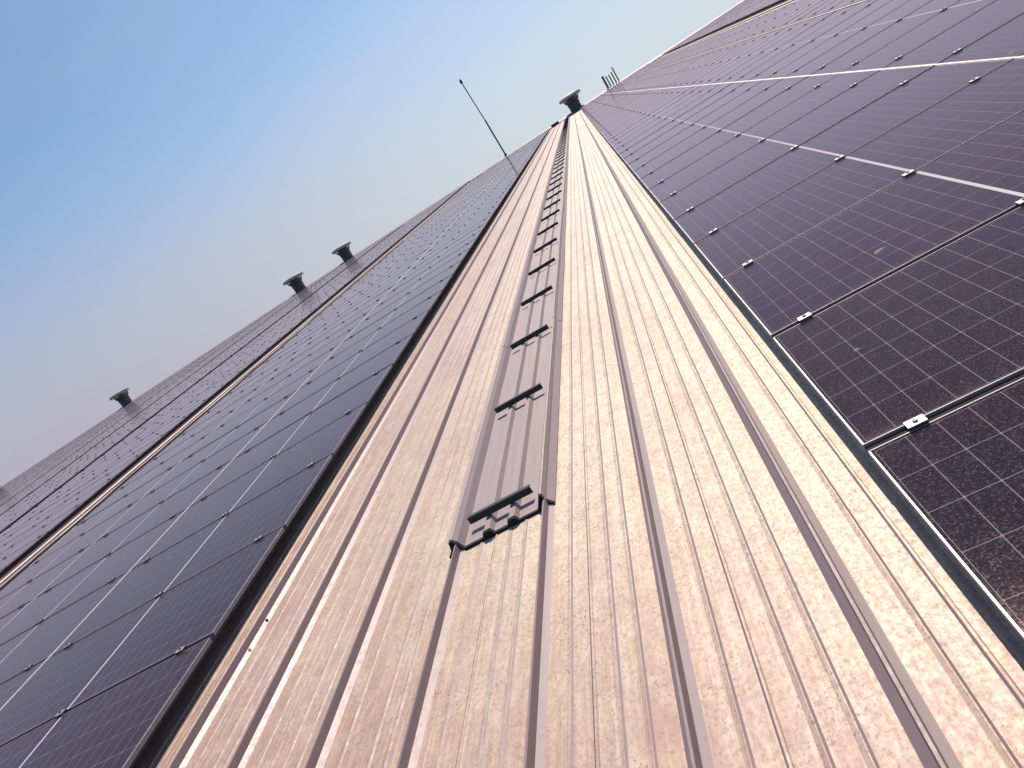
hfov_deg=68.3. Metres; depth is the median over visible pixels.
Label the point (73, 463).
solar panel
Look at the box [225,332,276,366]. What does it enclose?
solar panel
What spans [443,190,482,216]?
solar panel
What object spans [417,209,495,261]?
solar panel
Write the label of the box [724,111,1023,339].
solar panel
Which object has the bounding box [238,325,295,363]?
solar panel
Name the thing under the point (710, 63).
solar panel
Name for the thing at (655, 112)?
solar panel
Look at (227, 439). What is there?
solar panel
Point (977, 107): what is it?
solar panel
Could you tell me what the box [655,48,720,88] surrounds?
solar panel
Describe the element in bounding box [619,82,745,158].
solar panel
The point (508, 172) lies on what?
solar panel
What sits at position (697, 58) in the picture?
solar panel
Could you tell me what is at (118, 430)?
solar panel
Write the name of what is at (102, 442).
solar panel
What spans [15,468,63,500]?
solar panel
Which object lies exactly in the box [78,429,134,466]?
solar panel
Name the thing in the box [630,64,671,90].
solar panel
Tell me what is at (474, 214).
solar panel
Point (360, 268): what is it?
solar panel
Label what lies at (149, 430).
solar panel
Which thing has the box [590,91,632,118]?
solar panel
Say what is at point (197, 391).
solar panel
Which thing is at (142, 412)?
solar panel
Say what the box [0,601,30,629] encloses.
solar panel
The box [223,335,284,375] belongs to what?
solar panel
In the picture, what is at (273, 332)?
solar panel
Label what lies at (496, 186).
solar panel
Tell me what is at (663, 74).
solar panel
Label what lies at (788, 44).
solar panel
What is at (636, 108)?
solar panel
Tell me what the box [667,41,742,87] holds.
solar panel
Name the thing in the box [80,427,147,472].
solar panel
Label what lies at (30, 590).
solar panel
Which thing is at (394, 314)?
solar panel
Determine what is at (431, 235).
solar panel
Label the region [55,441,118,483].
solar panel
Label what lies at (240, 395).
solar panel
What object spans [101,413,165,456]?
solar panel
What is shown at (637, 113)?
solar panel
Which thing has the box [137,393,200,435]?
solar panel
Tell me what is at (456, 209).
solar panel
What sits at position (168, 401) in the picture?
solar panel
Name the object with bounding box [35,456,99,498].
solar panel
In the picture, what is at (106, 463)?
solar panel
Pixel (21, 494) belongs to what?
solar panel
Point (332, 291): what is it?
solar panel
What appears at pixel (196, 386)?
solar panel
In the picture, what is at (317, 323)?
solar panel
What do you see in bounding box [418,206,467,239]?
solar panel
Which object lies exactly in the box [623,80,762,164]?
solar panel
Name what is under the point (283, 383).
solar panel
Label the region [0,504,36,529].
solar panel
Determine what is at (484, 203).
solar panel
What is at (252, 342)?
solar panel
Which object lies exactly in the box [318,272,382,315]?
solar panel
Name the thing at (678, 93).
solar panel
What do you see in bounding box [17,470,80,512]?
solar panel
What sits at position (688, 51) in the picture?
solar panel
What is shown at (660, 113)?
solar panel
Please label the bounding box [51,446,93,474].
solar panel
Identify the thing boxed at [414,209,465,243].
solar panel
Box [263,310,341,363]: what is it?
solar panel
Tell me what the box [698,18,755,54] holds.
solar panel
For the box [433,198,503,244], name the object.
solar panel
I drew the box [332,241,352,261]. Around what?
roof vent
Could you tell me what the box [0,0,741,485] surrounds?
sky
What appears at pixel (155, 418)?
solar panel
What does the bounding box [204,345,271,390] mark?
solar panel
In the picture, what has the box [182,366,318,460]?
solar panel
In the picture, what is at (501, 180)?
solar panel
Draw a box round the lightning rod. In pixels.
[459,79,506,155]
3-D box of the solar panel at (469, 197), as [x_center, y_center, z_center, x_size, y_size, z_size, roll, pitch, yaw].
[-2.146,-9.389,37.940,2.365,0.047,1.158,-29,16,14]
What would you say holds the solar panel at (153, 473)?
on the barn
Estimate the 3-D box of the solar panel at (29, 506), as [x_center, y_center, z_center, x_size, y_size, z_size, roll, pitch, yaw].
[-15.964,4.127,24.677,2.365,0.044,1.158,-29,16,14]
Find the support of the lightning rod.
on the barn
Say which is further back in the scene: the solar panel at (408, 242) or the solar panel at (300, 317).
the solar panel at (408, 242)
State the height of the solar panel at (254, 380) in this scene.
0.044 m
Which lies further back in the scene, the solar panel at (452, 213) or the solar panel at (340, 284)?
the solar panel at (340, 284)
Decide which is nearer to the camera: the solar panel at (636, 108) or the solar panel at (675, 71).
the solar panel at (636, 108)
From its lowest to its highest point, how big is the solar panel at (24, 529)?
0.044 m
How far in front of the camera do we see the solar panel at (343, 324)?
16.41 m
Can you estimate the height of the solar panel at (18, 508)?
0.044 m
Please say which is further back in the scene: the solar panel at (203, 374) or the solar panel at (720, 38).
the solar panel at (203, 374)
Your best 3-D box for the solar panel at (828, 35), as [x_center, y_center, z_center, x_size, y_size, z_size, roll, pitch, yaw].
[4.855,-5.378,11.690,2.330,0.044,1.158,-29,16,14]
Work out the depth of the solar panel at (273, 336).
29.09 m
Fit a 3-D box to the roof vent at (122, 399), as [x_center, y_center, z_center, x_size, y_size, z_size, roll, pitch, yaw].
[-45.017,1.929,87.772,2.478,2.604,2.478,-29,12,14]
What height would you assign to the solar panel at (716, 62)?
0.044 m
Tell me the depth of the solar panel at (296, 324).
28.01 m
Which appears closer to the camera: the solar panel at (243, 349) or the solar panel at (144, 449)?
the solar panel at (144, 449)
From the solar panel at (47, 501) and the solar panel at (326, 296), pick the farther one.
the solar panel at (326, 296)
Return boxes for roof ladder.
[448,116,569,557]
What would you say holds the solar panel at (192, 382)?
on the barn
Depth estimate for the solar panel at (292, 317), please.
35.24 m
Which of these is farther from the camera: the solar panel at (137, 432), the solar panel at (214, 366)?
the solar panel at (214, 366)
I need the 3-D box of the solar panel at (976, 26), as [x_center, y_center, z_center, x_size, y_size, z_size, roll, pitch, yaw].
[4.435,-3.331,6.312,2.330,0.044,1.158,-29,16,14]
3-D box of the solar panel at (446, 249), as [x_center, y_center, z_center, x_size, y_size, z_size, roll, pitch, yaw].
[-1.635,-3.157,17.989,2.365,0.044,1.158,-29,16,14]
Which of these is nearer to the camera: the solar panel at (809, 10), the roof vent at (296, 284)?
the solar panel at (809, 10)
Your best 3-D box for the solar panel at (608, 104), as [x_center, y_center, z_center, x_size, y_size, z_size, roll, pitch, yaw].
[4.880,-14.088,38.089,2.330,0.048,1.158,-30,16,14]
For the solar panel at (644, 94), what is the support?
on the barn
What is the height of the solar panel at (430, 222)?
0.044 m
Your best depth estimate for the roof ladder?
5.04 m
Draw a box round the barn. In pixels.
[0,0,1023,767]
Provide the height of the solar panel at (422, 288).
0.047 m
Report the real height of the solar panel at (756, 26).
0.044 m
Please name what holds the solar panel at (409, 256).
on the barn
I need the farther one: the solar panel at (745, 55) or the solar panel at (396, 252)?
the solar panel at (396, 252)
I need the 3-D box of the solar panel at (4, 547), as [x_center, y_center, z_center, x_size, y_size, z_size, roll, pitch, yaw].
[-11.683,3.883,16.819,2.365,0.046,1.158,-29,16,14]
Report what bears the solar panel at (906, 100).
on the barn
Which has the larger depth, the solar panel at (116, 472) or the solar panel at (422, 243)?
the solar panel at (422, 243)
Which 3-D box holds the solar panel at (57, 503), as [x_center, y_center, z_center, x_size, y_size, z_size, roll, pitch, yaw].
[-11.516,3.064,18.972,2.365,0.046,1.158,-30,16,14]
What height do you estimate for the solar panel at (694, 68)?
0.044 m
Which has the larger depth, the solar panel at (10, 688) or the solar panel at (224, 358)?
the solar panel at (224, 358)
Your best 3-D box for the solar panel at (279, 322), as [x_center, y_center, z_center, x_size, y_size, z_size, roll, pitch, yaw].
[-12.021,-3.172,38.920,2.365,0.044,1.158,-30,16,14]
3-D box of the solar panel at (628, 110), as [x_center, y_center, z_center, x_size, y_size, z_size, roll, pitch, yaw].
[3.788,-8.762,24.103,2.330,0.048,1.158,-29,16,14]
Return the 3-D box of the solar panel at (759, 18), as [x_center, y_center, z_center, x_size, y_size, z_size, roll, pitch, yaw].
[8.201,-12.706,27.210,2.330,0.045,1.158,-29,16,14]
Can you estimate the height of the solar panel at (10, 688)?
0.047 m
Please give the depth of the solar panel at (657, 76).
34.32 m
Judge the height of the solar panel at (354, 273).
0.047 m
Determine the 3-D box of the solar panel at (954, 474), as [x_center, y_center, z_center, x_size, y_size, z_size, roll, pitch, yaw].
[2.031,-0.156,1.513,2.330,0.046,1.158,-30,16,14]
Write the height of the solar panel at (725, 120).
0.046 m
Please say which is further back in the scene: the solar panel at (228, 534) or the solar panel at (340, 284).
the solar panel at (340, 284)
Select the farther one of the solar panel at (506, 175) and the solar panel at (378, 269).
the solar panel at (506, 175)
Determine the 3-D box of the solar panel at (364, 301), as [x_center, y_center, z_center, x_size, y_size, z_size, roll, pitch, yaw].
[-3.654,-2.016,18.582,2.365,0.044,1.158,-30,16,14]
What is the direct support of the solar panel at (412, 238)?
on the barn
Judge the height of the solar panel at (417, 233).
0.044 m
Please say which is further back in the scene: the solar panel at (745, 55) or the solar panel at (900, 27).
the solar panel at (745, 55)
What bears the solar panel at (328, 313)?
on the barn
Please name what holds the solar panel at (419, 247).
on the barn
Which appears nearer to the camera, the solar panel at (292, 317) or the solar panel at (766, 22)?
the solar panel at (766, 22)
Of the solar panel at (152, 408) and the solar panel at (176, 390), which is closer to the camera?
the solar panel at (152, 408)
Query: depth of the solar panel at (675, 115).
14.38 m
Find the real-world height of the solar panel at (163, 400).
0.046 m
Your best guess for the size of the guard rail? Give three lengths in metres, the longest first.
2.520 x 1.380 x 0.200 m
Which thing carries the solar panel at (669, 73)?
on the barn
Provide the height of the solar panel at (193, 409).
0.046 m
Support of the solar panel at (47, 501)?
on the barn
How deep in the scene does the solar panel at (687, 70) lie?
24.61 m
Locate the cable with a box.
[0,240,403,590]
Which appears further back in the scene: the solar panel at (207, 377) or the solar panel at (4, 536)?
the solar panel at (207, 377)
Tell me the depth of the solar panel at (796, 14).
18.75 m
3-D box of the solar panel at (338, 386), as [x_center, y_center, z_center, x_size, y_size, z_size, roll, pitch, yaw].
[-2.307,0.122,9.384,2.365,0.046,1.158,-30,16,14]
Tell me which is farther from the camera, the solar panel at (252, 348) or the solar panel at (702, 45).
the solar panel at (702, 45)
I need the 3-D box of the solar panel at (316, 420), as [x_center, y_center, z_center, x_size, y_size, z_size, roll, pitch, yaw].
[-2.392,0.535,8.306,2.365,0.044,1.158,-29,16,14]
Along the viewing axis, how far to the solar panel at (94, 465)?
23.87 m
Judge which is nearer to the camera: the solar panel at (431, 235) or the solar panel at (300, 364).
the solar panel at (300, 364)
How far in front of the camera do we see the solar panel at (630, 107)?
25.20 m
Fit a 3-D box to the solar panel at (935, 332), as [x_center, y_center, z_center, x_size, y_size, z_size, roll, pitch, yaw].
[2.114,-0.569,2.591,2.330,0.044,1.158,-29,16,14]
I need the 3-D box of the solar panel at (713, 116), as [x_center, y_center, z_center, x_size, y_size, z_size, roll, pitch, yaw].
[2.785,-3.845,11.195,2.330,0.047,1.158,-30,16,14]
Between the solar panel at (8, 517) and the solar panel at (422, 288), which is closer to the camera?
the solar panel at (422, 288)
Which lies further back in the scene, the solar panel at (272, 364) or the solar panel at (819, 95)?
the solar panel at (272, 364)
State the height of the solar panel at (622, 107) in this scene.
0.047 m
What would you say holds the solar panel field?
on the barn
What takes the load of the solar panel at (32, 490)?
on the barn
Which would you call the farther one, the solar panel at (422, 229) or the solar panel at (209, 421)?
the solar panel at (422, 229)
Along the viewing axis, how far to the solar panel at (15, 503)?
33.07 m
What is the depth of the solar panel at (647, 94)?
26.27 m
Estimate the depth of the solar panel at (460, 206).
34.74 m
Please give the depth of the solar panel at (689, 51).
38.02 m
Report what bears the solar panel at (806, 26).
on the barn
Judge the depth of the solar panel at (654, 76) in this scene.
35.34 m
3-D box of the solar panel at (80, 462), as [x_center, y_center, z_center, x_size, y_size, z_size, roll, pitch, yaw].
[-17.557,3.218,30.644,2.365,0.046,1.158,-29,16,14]
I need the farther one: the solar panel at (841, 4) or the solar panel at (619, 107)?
the solar panel at (619, 107)
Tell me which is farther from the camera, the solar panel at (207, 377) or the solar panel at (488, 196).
the solar panel at (207, 377)
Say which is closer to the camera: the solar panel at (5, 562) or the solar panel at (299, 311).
the solar panel at (5, 562)
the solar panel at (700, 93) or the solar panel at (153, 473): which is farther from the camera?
the solar panel at (700, 93)
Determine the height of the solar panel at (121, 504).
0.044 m
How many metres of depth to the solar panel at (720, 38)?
30.50 m
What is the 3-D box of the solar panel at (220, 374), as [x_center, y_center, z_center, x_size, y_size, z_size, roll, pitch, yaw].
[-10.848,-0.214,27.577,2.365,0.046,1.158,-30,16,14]
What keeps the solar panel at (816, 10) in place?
on the barn
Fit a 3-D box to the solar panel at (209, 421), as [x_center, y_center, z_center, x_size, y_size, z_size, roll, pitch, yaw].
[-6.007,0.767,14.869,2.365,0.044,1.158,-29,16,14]
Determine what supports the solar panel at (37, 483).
on the barn
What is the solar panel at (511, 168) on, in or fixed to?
on the barn
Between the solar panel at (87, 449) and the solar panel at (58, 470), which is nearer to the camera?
the solar panel at (58, 470)
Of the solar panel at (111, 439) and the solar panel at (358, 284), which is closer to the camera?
the solar panel at (358, 284)
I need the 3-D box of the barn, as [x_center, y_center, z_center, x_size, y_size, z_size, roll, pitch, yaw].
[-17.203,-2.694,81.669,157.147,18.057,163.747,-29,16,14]
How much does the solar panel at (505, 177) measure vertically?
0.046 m
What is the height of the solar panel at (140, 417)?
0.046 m
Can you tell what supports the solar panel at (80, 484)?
on the barn
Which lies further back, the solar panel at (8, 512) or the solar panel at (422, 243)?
the solar panel at (8, 512)
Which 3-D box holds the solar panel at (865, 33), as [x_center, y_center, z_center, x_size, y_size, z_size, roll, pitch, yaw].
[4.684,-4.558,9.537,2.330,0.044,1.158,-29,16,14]
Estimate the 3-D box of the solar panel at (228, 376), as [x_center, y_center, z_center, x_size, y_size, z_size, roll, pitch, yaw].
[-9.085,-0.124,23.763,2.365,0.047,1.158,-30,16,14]
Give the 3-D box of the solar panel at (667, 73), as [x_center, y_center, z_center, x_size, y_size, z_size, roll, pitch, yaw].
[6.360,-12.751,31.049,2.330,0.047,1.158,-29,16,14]
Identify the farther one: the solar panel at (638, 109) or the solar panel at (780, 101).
the solar panel at (638, 109)
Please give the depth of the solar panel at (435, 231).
28.21 m
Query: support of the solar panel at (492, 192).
on the barn
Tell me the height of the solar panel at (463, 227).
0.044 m
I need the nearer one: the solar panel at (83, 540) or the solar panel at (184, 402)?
the solar panel at (83, 540)
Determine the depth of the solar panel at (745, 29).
26.20 m
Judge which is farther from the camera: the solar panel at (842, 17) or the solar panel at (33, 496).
the solar panel at (33, 496)
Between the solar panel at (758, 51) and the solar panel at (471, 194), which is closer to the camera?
the solar panel at (758, 51)
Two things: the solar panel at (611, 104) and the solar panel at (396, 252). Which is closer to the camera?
the solar panel at (396, 252)
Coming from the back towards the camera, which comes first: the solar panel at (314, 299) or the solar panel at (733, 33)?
the solar panel at (314, 299)
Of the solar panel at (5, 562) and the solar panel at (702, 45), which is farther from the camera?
the solar panel at (702, 45)
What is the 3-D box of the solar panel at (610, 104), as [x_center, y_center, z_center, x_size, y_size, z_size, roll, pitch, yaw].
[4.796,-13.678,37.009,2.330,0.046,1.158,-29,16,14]
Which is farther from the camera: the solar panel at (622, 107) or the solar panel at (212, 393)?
the solar panel at (622, 107)
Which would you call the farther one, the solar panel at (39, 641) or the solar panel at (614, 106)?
the solar panel at (614, 106)
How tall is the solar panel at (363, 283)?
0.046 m
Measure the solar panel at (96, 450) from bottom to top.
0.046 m
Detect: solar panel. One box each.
[0,479,48,511]
[0,485,46,516]
[0,486,51,520]
[0,486,59,525]
[0,492,30,512]
[0,495,60,536]
[0,498,69,546]
[0,499,27,518]
[0,500,138,598]
[0,501,31,523]
[0,501,84,560]
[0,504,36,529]
[0,509,185,645]
[0,516,33,541]
[0,523,38,552]
[0,525,285,746]
[0,532,47,569]
[0,545,90,618]
[0,573,125,684]
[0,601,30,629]
[0,635,213,767]
[0,659,45,708]
[2,480,42,507]
[7,474,87,528]
[8,475,98,536]
[9,475,115,547]
[10,471,65,508]
[14,469,57,498]
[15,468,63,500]
[16,472,69,508]
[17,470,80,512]
[29,459,81,494]
[29,464,176,566]
[32,459,71,485]
[34,457,78,486]
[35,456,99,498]
[36,458,88,493]
[37,458,107,505]
[37,460,231,596]
[39,455,123,512]
[44,452,143,519]
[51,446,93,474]
[51,448,96,478]
[52,444,107,481]
[53,453,333,654]
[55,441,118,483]
[58,441,129,489]
[63,437,110,469]
[64,438,144,492]
[66,437,105,463]
[72,434,120,466]
[75,431,168,494]
[76,433,210,525]
[78,427,124,458]
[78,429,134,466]
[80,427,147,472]
[90,421,165,472]
[90,423,134,453]
[96,416,139,445]
[97,417,149,452]
[97,422,266,540]
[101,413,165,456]
[102,413,190,472]
[106,413,148,441]
[108,408,150,436]
[113,406,164,440]
[113,406,184,454]
[115,403,161,434]
[117,408,236,490]
[123,399,162,425]
[125,401,180,438]
[126,396,177,430]
[127,396,210,452]
[130,394,173,423]
[132,402,367,568]
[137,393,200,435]
[142,386,184,414]
[142,388,197,425]
[143,386,190,417]
[144,391,295,496]
[149,385,261,462]
[151,382,227,433]
[153,379,208,416]
[155,380,216,421]
[157,377,196,403]
[157,377,202,407]
[169,369,230,410]
[169,370,205,394]
[170,369,212,397]
[171,368,244,417]
[172,369,221,402]
[179,367,280,436]
[182,361,223,388]
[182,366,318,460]
[183,361,231,393]
[188,356,258,403]
[189,358,244,395]
[191,364,392,505]
[194,353,233,379]
[196,351,244,383]
[200,349,255,386]
[203,346,243,372]
[203,350,298,415]
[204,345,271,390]
[208,343,254,374]
[214,340,266,375]
[215,344,339,429]
[223,334,266,363]
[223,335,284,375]
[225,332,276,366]
[226,336,313,395]
[230,327,275,357]
[236,334,412,457]
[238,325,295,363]
[239,322,281,350]
[241,324,286,354]
[242,326,356,404]
[246,322,328,378]
[248,317,305,355]
[251,315,290,341]
[251,316,296,346]
[259,309,315,346]
[261,309,305,338]
[262,309,298,333]
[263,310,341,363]
[265,311,369,382]
[272,303,312,330]
[272,310,428,418]
[274,301,324,334]
[279,299,353,349]
[281,296,321,323]
[284,295,332,326]
[287,297,383,362]
[288,291,327,317]
[293,287,332,313]
[293,289,364,337]
[294,288,340,318]
[299,290,441,388]
[303,282,347,311]
[305,284,395,345]
[307,281,372,325]
[309,276,354,306]
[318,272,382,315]
[319,271,360,298]
[320,273,405,331]
[325,274,452,361]
[327,266,366,292]
[330,266,388,305]
[334,261,372,286]
[335,265,412,317]
[339,258,397,297]
[340,256,378,281]
[343,260,461,341]
[347,253,402,290]
[348,255,422,305]
[356,248,407,282]
[357,248,428,296]
[361,249,469,322]
[363,241,415,276]
[368,240,436,286]
[371,237,419,269]
[376,235,440,278]
[376,239,475,306]
[378,231,426,263]
[385,227,430,257]
[385,228,447,270]
[388,230,481,293]
[391,224,433,252]
[395,223,452,261]
[398,220,437,246]
[399,222,487,281]
[401,215,443,243]
[401,219,455,255]
[406,213,461,250]
[408,212,446,237]
[408,215,491,271]
[413,210,448,233]
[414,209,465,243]
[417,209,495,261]
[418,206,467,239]
[426,203,499,252]
[427,202,471,231]
[430,198,475,228]
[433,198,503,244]
[434,194,479,224]
[437,193,479,221]
[440,194,505,237]
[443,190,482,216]
[444,189,508,232]
[446,187,485,213]
[449,184,488,210]
[451,185,511,225]
[452,181,491,207]
[456,182,513,220]
[459,179,515,216]
[464,176,517,211]
[469,173,519,206]
[471,170,521,203]
[475,167,523,199]
[479,165,524,195]
[484,161,527,189]
[484,163,526,190]
[486,159,528,187]
[489,158,529,184]
[492,156,530,181]
[588,92,627,117]
[589,91,630,118]
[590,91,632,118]
[590,91,634,119]
[591,91,636,120]
[592,90,641,122]
[592,91,638,120]
[593,90,643,122]
[593,90,646,123]
[594,90,649,124]
[595,90,651,125]
[596,89,656,127]
[597,89,659,128]
[598,89,663,130]
[600,88,668,131]
[601,88,673,133]
[602,87,679,135]
[604,87,684,137]
[606,86,692,140]
[608,85,700,142]
[610,85,708,146]
[613,84,719,149]
[616,83,731,153]
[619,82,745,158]
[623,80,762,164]
[628,78,782,171]
[629,65,667,90]
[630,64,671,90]
[631,63,674,90]
[633,62,677,90]
[634,76,807,178]
[635,61,680,90]
[636,60,683,90]
[640,58,689,89]
[640,74,837,189]
[642,57,692,89]
[644,56,696,89]
[646,54,702,89]
[648,53,706,89]
[649,70,878,202]
[653,51,712,88]
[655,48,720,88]
[658,46,726,88]
[660,66,933,219]
[663,44,733,87]
[667,38,708,64]
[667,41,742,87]
[670,36,712,63]
[671,38,751,87]
[673,34,717,62]
[674,59,1011,243]
[676,33,720,61]
[677,35,761,86]
[679,30,726,60]
[682,28,731,59]
[682,32,771,86]
[686,26,736,58]
[689,23,743,57]
[689,27,785,85]
[694,21,748,55]
[694,58,1023,279]
[696,23,798,84]
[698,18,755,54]
[703,14,764,52]
[703,17,816,84]
[709,11,771,50]
[712,11,835,83]
[713,8,778,49]
[719,3,790,47]
[723,5,855,82]
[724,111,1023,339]
[725,0,798,45]
[732,0,801,43]
[735,0,876,81]
[740,0,806,40]
[749,0,810,37]
[749,0,890,80]
[758,0,815,34]
[766,0,908,78]
[768,0,821,31]
[772,198,1023,448]
[780,0,827,27]
[786,0,931,76]
[793,0,834,23]
[808,0,843,18]
[811,0,959,74]
[825,0,850,12]
[843,0,995,71]
[865,373,1023,639]
[884,0,1023,67]
[940,13,1023,62]
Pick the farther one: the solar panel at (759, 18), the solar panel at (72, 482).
the solar panel at (759, 18)
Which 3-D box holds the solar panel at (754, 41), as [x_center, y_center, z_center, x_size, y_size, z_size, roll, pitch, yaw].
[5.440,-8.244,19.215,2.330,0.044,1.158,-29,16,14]
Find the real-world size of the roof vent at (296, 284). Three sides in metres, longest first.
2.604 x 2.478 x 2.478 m
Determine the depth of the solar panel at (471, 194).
39.04 m
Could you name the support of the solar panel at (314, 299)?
on the barn
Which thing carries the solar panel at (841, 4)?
on the barn
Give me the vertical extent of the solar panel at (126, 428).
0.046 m
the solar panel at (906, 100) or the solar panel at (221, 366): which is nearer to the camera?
the solar panel at (906, 100)
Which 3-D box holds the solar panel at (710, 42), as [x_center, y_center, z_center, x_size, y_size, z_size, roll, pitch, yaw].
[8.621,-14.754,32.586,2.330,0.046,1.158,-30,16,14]
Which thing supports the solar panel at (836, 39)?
on the barn
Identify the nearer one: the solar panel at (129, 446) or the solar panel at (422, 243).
the solar panel at (129, 446)
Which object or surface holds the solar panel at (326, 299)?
on the barn
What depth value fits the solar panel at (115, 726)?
4.05 m
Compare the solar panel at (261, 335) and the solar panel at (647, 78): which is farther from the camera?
the solar panel at (647, 78)
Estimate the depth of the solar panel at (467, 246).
15.82 m
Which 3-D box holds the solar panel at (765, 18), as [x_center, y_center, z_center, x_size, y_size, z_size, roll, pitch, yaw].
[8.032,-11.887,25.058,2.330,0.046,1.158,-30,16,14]
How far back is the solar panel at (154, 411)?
32.19 m
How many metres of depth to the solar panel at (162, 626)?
4.97 m
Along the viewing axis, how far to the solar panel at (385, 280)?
20.74 m
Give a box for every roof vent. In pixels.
[109,387,131,407]
[283,272,305,293]
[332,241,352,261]
[559,89,581,113]
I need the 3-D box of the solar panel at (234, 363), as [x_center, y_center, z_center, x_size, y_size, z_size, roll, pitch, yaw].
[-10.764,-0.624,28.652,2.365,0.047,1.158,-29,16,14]
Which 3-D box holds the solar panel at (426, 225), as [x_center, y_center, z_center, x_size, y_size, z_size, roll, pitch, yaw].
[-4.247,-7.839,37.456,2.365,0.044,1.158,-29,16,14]
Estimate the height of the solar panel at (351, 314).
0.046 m
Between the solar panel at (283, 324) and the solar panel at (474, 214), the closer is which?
the solar panel at (474, 214)
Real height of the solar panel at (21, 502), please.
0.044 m
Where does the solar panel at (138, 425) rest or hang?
on the barn
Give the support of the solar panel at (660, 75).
on the barn
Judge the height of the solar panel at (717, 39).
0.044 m
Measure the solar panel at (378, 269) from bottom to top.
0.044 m
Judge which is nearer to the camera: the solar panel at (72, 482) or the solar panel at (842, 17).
the solar panel at (842, 17)
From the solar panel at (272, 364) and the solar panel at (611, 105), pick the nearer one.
the solar panel at (272, 364)
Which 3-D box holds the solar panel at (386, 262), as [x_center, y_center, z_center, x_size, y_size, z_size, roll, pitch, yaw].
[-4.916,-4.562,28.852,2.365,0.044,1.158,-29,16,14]
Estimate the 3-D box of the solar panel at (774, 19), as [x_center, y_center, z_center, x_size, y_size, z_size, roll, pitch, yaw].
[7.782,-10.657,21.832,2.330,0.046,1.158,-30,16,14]
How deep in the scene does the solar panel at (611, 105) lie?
34.82 m
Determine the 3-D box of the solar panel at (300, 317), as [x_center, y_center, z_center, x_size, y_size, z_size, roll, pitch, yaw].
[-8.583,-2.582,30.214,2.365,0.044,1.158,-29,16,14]
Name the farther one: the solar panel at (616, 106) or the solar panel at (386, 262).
the solar panel at (616, 106)
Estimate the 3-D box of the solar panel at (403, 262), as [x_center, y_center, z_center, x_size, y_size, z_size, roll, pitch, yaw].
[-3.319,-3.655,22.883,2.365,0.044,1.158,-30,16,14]
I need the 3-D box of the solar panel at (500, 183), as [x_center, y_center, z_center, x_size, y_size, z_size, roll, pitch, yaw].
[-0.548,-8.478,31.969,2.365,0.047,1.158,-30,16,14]
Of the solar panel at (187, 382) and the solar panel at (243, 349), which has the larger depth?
the solar panel at (187, 382)
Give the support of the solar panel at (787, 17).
on the barn
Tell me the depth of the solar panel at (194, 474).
9.92 m
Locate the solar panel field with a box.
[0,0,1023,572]
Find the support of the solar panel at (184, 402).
on the barn
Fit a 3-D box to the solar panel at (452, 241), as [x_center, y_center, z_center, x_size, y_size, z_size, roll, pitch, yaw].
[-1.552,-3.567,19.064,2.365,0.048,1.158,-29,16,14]
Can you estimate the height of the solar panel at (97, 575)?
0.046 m
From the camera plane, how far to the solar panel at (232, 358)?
33.55 m
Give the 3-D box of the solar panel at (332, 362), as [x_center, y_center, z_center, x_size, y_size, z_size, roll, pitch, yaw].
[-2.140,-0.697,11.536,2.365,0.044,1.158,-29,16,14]
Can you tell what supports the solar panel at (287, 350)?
on the barn
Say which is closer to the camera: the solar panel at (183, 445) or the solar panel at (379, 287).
the solar panel at (183, 445)
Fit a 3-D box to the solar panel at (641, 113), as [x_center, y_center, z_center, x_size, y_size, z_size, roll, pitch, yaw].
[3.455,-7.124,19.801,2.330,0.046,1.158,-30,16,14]
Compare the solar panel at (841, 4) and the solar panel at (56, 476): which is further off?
the solar panel at (56, 476)
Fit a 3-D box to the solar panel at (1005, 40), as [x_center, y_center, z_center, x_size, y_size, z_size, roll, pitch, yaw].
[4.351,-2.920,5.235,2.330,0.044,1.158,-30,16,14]
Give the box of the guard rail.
[601,67,619,88]
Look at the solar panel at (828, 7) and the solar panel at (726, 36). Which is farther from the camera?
the solar panel at (726, 36)
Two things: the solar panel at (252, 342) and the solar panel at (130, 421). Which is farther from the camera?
the solar panel at (130, 421)
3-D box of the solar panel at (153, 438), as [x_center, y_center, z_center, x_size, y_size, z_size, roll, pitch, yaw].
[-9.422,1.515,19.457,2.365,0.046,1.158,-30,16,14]
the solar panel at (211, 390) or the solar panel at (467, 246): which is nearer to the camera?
the solar panel at (467, 246)
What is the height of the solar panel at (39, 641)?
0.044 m
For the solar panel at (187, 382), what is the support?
on the barn
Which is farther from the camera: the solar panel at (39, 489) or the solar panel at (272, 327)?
the solar panel at (272, 327)
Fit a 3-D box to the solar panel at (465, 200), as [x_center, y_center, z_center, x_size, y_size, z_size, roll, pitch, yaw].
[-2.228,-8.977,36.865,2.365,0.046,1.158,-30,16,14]
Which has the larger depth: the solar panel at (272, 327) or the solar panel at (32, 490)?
the solar panel at (272, 327)
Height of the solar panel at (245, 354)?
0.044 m
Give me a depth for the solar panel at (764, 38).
18.15 m
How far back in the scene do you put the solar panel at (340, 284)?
35.56 m
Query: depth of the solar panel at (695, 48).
36.95 m
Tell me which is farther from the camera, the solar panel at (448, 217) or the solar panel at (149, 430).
the solar panel at (448, 217)
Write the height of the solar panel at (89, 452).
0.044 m
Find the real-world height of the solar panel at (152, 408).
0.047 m
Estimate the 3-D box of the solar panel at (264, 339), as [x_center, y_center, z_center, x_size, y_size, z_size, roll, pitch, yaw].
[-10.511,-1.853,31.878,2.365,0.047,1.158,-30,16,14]
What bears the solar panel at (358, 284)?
on the barn
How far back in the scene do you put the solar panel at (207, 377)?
31.44 m
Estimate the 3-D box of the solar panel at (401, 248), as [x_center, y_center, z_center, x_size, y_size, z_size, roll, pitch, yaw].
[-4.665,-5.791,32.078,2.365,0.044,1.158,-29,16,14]
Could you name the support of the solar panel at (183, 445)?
on the barn
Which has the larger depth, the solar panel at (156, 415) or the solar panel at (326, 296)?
the solar panel at (326, 296)
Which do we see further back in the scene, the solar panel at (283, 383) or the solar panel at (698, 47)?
the solar panel at (698, 47)

